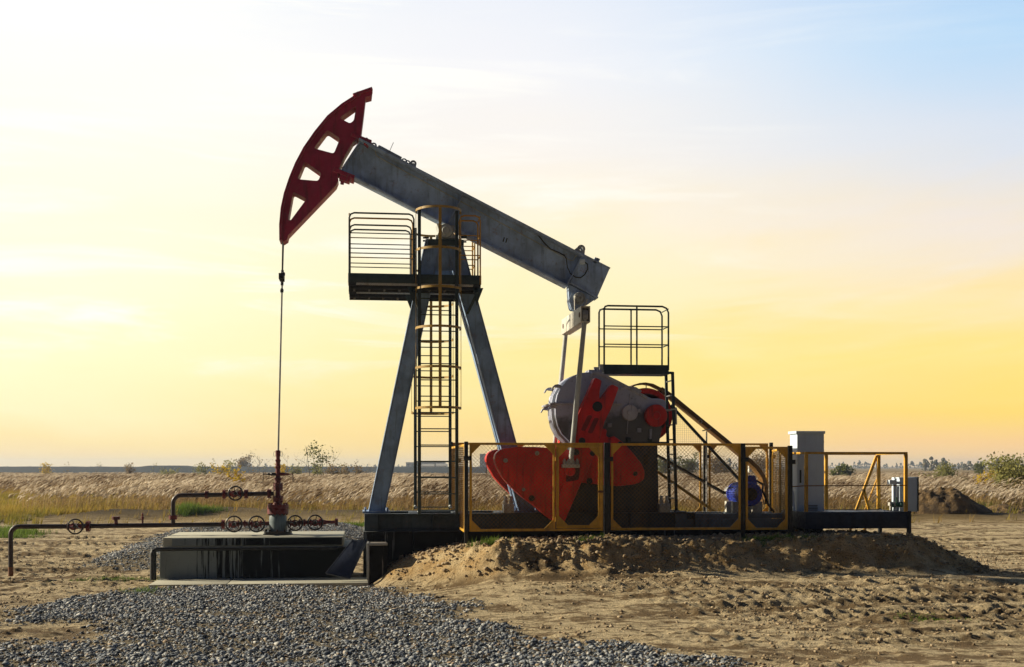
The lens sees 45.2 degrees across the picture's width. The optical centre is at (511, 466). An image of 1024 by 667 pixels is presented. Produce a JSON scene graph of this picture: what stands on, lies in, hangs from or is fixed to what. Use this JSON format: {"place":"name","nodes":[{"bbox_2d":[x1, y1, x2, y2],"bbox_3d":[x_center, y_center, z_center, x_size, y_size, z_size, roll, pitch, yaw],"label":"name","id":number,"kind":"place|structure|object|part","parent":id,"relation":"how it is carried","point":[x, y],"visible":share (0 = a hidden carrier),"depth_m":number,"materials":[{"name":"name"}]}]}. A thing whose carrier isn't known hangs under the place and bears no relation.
{"place":"outdoors","nodes":[
{"label":"outdoors","id":0,"kind":"place"},
{"bbox_2d":[0,522,753,666],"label":"gravel","id":1,"kind":"structure","parent":0,"point":[181,597],"depth_m":15.23,"materials":[{"name":"grey gravel"}]},
{"bbox_2d":[0,488,1021,524],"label":"meadow grass","id":2,"kind":"structure","parent":0,"point":[11,511],"depth_m":49.61,"materials":[{"name":"brown plant"}]},
{"bbox_2d":[0,467,1023,666],"bbox_3d":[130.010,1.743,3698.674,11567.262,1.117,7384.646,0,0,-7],"label":"ground","id":3,"kind":"structure","parent":0,"point":[981,531],"depth_m":19.73,"materials":[{"name":"brown soil"}]},
{"bbox_2d":[39,462,52,473],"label":"yellow shrub","id":4,"kind":"object","parent":3,"relation":"on","point":[46,470],"visible":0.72,"depth_m":214.91,"materials":[{"name":"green plant"}]},
{"bbox_2d":[123,463,135,473],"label":"brown shrub","id":5,"kind":"object","parent":3,"relation":"on","point":[129,470],"visible":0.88,"depth_m":229.78,"materials":[{"name":"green plant"}]},
{"bbox_2d":[159,468,179,474],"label":"olive shrub","id":6,"kind":"object","parent":3,"relation":"on","point":[166,472],"visible":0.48,"depth_m":200.20,"materials":[{"name":"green plant"}]},
{"bbox_2d":[192,462,210,474],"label":"olive shrub","id":7,"kind":"object","parent":3,"relation":"on","point":[199,469],"visible":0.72,"depth_m":189.71,"materials":[{"name":"green plant"}]},
{"bbox_2d":[208,463,230,474],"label":"yellow shrub","id":8,"kind":"object","parent":3,"relation":"on","point":[216,468],"visible":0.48,"depth_m":170.00,"materials":[{"name":"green plant"}]},
{"bbox_2d":[221,459,240,473],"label":"olive shrub","id":9,"kind":"object","parent":3,"relation":"on","point":[230,465],"visible":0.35,"depth_m":179.64,"materials":[{"name":"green plant"}]},
{"bbox_2d":[221,465,245,497],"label":"yellow tree","id":10,"kind":"object","parent":3,"relation":"on","point":[236,476],"visible":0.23,"depth_m":65.94,"materials":[{"name":"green plant"}]},
{"bbox_2d":[0,465,486,473],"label":"embankment","id":11,"kind":"structure","parent":3,"relation":"on","point":[104,469],"depth_m":283.87,"materials":[{"name":"soil"}]},
{"bbox_2d":[150,546,337,579],"bbox_3d":[-4.865,1.747,22.365,3.360,0.589,0.116,0,0,-7],"label":"black pipe","id":12,"kind":"object","parent":3,"relation":"on","point":[153,563],"visible":1,"depth_m":22.29,"materials":[{"name":"metal"}]},
{"bbox_2d":[235,450,254,466],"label":"hazy tree","id":13,"kind":"object","parent":3,"relation":"on","point":[242,462],"visible":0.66,"depth_m":419.42,"materials":[{"name":"grey plant"}]},
{"bbox_2d":[160,531,350,578],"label":"well plinth","id":14,"kind":"structure","parent":3,"relation":"on","point":[248,564],"depth_m":22.53,"materials":[{"name":"concrete"}]},
{"bbox_2d":[225,450,337,534],"bbox_3d":[-4.359,0.515,23.376,2.074,1.656,0.743,0,0,-7],"label":"wellhead","id":15,"kind":"object","parent":14,"relation":"on","point":[278,523],"visible":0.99,"depth_m":23.32,"materials":[{"name":"red metal"}]},
{"bbox_2d":[8,486,273,575],"bbox_3d":[-6.935,1.197,22.977,4.865,1.682,0.540,0,0,-7],"label":"flow line","id":16,"kind":"object","parent":15,"relation":"attached to","point":[223,494],"visible":1,"depth_m":23.09,"materials":[{"name":"brown paint"}]},
{"bbox_2d":[148,577,367,586],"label":"paving slab","id":17,"kind":"structure","parent":3,"relation":"on","point":[339,581],"depth_m":21.82,"materials":[{"name":"concrete"}]},
{"bbox_2d":[326,539,367,579],"bbox_3d":[-2.928,1.669,22.145,0.359,0.691,0.942,0,0,31],"label":"leaning plate","id":18,"kind":"object","parent":17,"relation":"on","point":[344,564],"visible":1,"depth_m":22.12,"materials":[{"name":"grey metal"}]},
{"bbox_2d":[251,453,266,473],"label":"slender tree","id":19,"kind":"object","parent":3,"relation":"on","point":[259,462],"visible":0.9,"depth_m":189.82,"materials":[{"name":"green plant"}]},
{"bbox_2d":[274,464,288,472],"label":"yellow shrub","id":20,"kind":"object","parent":3,"relation":"on","point":[283,466],"visible":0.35,"depth_m":164.73,"materials":[{"name":"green plant"}]},
{"bbox_2d":[287,463,304,474],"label":"olive shrub","id":21,"kind":"object","parent":3,"relation":"on","point":[299,470],"visible":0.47,"depth_m":175.06,"materials":[{"name":"green plant"}]},
{"bbox_2d":[300,445,320,475],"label":"slender tree","id":22,"kind":"object","parent":3,"relation":"on","point":[311,463],"visible":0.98,"depth_m":118.47,"materials":[{"name":"green plant"}]},
{"bbox_2d":[304,440,331,475],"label":"slender tree","id":23,"kind":"object","parent":3,"relation":"on","point":[319,454],"visible":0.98,"depth_m":118.39,"materials":[{"name":"green plant"}]},
{"bbox_2d":[311,462,324,473],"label":"olive shrub","id":24,"kind":"object","parent":3,"relation":"on","point":[317,468],"visible":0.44,"depth_m":169.85,"materials":[{"name":"green plant"}]},
{"bbox_2d":[322,462,342,474],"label":"brown shrub","id":25,"kind":"object","parent":3,"relation":"on","point":[331,471],"visible":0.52,"depth_m":164.79,"materials":[{"name":"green plant"}]},
{"bbox_2d":[336,463,352,474],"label":"brown shrub","id":26,"kind":"object","parent":3,"relation":"on","point":[345,471],"visible":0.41,"depth_m":179.95,"materials":[{"name":"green plant"}]},
{"bbox_2d":[348,465,363,473],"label":"brown shrub","id":27,"kind":"object","parent":3,"relation":"on","point":[359,471],"visible":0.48,"depth_m":199.78,"materials":[{"name":"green plant"}]},
{"bbox_2d":[367,541,387,583],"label":"pier block","id":28,"kind":"structure","parent":3,"relation":"on","point":[376,561],"depth_m":22.14,"materials":[{"name":"concrete"}]},
{"bbox_2d":[406,462,445,466],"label":"grey warehouse","id":29,"kind":"structure","parent":3,"relation":"on","point":[409,464],"depth_m":900.00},
{"bbox_2d":[421,464,434,466],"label":"white shed","id":30,"kind":"structure","parent":3,"relation":"on","point":[427,465],"depth_m":641.03,"materials":[{"name":"white"}]},
{"bbox_2d":[436,464,446,466],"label":"white shed","id":31,"kind":"structure","parent":3,"relation":"on","point":[441,465],"depth_m":660.48,"materials":[{"name":"white"}]},
{"bbox_2d":[450,444,463,531],"bbox_3d":[-1.036,0.738,23.747,0.122,2.324,3.431,0,0,-7],"label":"fence","id":32,"kind":"object","parent":3,"relation":"on","point":[461,520],"visible":0.38,"depth_m":23.05,"materials":[{"name":"yellow metal"}]},
{"bbox_2d":[480,454,486,466],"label":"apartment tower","id":33,"kind":"structure","parent":3,"relation":"on","point":[482,461],"depth_m":900.00,"materials":[{"name":"grey"}]},
{"bbox_2d":[0,471,1023,511],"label":"reeds","id":34,"kind":"object","parent":3,"relation":"on","point":[168,487],"visible":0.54,"depth_m":57.31,"materials":[{"name":"beige plant"}]},
{"bbox_2d":[0,499,1023,622],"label":"green grass","id":35,"kind":"structure","parent":3,"relation":"on","point":[187,509],"depth_m":36.14,"materials":[{"name":"green plant"}]},
{"bbox_2d":[4,456,1023,470],"bbox_3d":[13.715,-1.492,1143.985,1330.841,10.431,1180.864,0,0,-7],"label":"wood","id":36,"kind":"object","parent":3,"relation":"on","point":[931,467],"visible":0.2,"depth_m":683.95,"materials":[{"name":"green plant"}]},
{"bbox_2d":[363,527,793,576],"bbox_3d":[1.258,1.754,24.159,8.304,1.093,1.690,0,0,-7],"label":"foundation","id":37,"kind":"object","parent":3,"relation":"on","point":[404,543],"visible":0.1,"depth_m":23.02,"materials":[{"name":"concrete"}]},
{"bbox_2d":[279,87,783,530],"bbox_3d":[0.488,-3.019,24.060,9.912,8.446,2.948,0,0,-7],"label":"pumpjack","id":38,"kind":"object","parent":37,"relation":"on","point":[595,405],"visible":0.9,"depth_m":23.58,"materials":[{"name":"red paint"}]},
{"bbox_2d":[277,241,284,449],"bbox_3d":[-4.404,-2.212,23.459,0.158,4.200,0.400,0,0,-7],"label":"polished rod","id":39,"kind":"object","parent":38,"relation":"hanging from","point":[282,277],"visible":1,"depth_m":23.44,"materials":[{"name":"metal"}]},
{"bbox_2d":[598,305,677,509],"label":"service platform","id":40,"kind":"structure","parent":38,"relation":"on","point":[633,370],"depth_m":24.17,"materials":[{"name":"metal"}]},
{"bbox_2d":[724,475,774,512],"bbox_3d":[4.687,0.546,24.882,0.751,0.744,1.692,0,0,-7],"label":"electric motor","id":41,"kind":"object","parent":38,"relation":"on","point":[729,490],"visible":0.63,"depth_m":24.36,"materials":[{"name":"blue paint"}]},
{"bbox_2d":[464,441,795,543],"bbox_3d":[2.177,0.462,22.294,6.124,1.819,0.118,0,0,-7],"label":"front fence","id":42,"kind":"object","parent":37,"relation":"on","point":[742,523],"visible":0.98,"depth_m":22.24,"materials":[{"name":"metal"}]},
{"bbox_2d":[772,449,784,518],"bbox_3d":[5.358,0.405,24.532,0.030,1.526,3.536,0,0,7],"label":"fence","id":43,"kind":"object","parent":37,"relation":"on","point":[779,462],"visible":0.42,"depth_m":24.64,"materials":[{"name":"metal"}]},
{"bbox_2d":[449,442,775,511],"bbox_3d":[2.169,0.742,25.970,7.016,2.517,0.088,0,0,-7],"label":"fence","id":44,"kind":"object","parent":3,"relation":"on","point":[698,449],"visible":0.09,"depth_m":26.20,"materials":[{"name":"metal"}]},
{"bbox_2d":[658,457,677,473],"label":"hazy shrub","id":45,"kind":"object","parent":3,"relation":"on","point":[663,465],"visible":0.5,"depth_m":229.18,"materials":[{"name":"grey plant"}]},
{"bbox_2d":[672,452,702,472],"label":"hazy shrub","id":46,"kind":"object","parent":3,"relation":"on","point":[684,461],"visible":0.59,"depth_m":229.70,"materials":[{"name":"grey plant"}]},
{"bbox_2d":[707,451,732,472],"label":"hazy shrub","id":47,"kind":"object","parent":3,"relation":"on","point":[716,466],"visible":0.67,"depth_m":239.37,"materials":[{"name":"grey plant"}]},
{"bbox_2d":[748,451,777,472],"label":"hazy shrub","id":48,"kind":"object","parent":3,"relation":"on","point":[757,459],"visible":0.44,"depth_m":259.30,"materials":[{"name":"grey plant"}]},
{"bbox_2d":[788,431,824,530],"bbox_3d":[5.909,0.743,24.793,0.705,2.913,0.566,0,0,-7],"label":"control cabinet","id":49,"kind":"object","parent":3,"relation":"on","point":[806,441],"visible":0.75,"depth_m":24.63,"materials":[{"name":"grey metal"}]},
{"bbox_3d":[5.990,0.171,24.629,0.495,1.593,0.008,0,0,-7],"label":"cabinet door","id":50,"kind":"part","parent":49,"relation":"part of","materials":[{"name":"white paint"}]},
{"bbox_2d":[828,463,855,475],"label":"hazy shrub","id":51,"kind":"object","parent":3,"relation":"on","point":[841,470],"visible":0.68,"depth_m":169.62,"materials":[{"name":"green plant"}]},
{"bbox_2d":[783,452,910,533],"bbox_3d":[6.496,0.957,24.599,2.461,2.485,1.725,0,0,-7],"label":"railed stand","id":52,"kind":"object","parent":3,"relation":"on","point":[807,521],"visible":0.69,"depth_m":23.88,"materials":[{"name":"yellow metal"}]},
{"bbox_2d":[887,477,918,511],"bbox_3d":[7.934,0.564,25.118,0.698,0.710,0.595,0,0,-7],"label":"meter box","id":53,"kind":"object","parent":52,"relation":"attached to","point":[896,503],"visible":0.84,"depth_m":25.03,"materials":[{"name":"white paint"}]},
{"bbox_2d":[902,489,916,510],"bbox_3d":[8.100,0.674,25.039,0.308,0.451,0.008,0,0,-7],"label":"box door","id":54,"kind":"structure","parent":53,"relation":"in","point":[912,493],"depth_m":25.04,"materials":[{"name":"white paint"}]},
{"bbox_2d":[918,460,959,477],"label":"olive shrub","id":55,"kind":"object","parent":3,"relation":"on","point":[948,472],"visible":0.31,"depth_m":114.28,"materials":[{"name":"green plant"}]},
{"bbox_2d":[911,486,992,513],"bbox_3d":[17.428,1.345,49.500,3.831,1.118,2.200,0,0,0],"label":"soil heap","id":56,"kind":"object","parent":3,"relation":"on","point":[944,500],"visible":0.78,"depth_m":48.74,"materials":[{"name":"brown soil"}]},
{"bbox_2d":[973,461,987,473],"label":"round bush","id":57,"kind":"object","parent":3,"relation":"on","point":[979,469],"visible":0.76,"depth_m":209.64,"materials":[{"name":"green plant"}]},
{"bbox_2d":[973,468,997,500],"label":"bush","id":58,"kind":"object","parent":3,"relation":"on","point":[981,476],"visible":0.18,"depth_m":65.90,"materials":[{"name":"yellow plant"}]},
{"bbox_2d":[975,451,1023,493],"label":"bush","id":59,"kind":"object","parent":3,"relation":"on","point":[1008,469],"visible":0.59,"depth_m":61.76,"materials":[{"name":"green plant"}]},
{"bbox_2d":[987,504,1023,512],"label":"soil heap","id":60,"kind":"object","parent":3,"relation":"on","point":[1000,508],"visible":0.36,"depth_m":51.06,"materials":[{"name":"brown soil"}]},
{"bbox_2d":[992,477,1023,505],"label":"bush","id":61,"kind":"object","parent":3,"relation":"on","point":[1010,485],"visible":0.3,"depth_m":54.88,"materials":[{"name":"brown plant"}]},
{"bbox_2d":[0,0,1023,466],"label":"sky","id":62,"kind":"structure","parent":0,"point":[822,200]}
]}

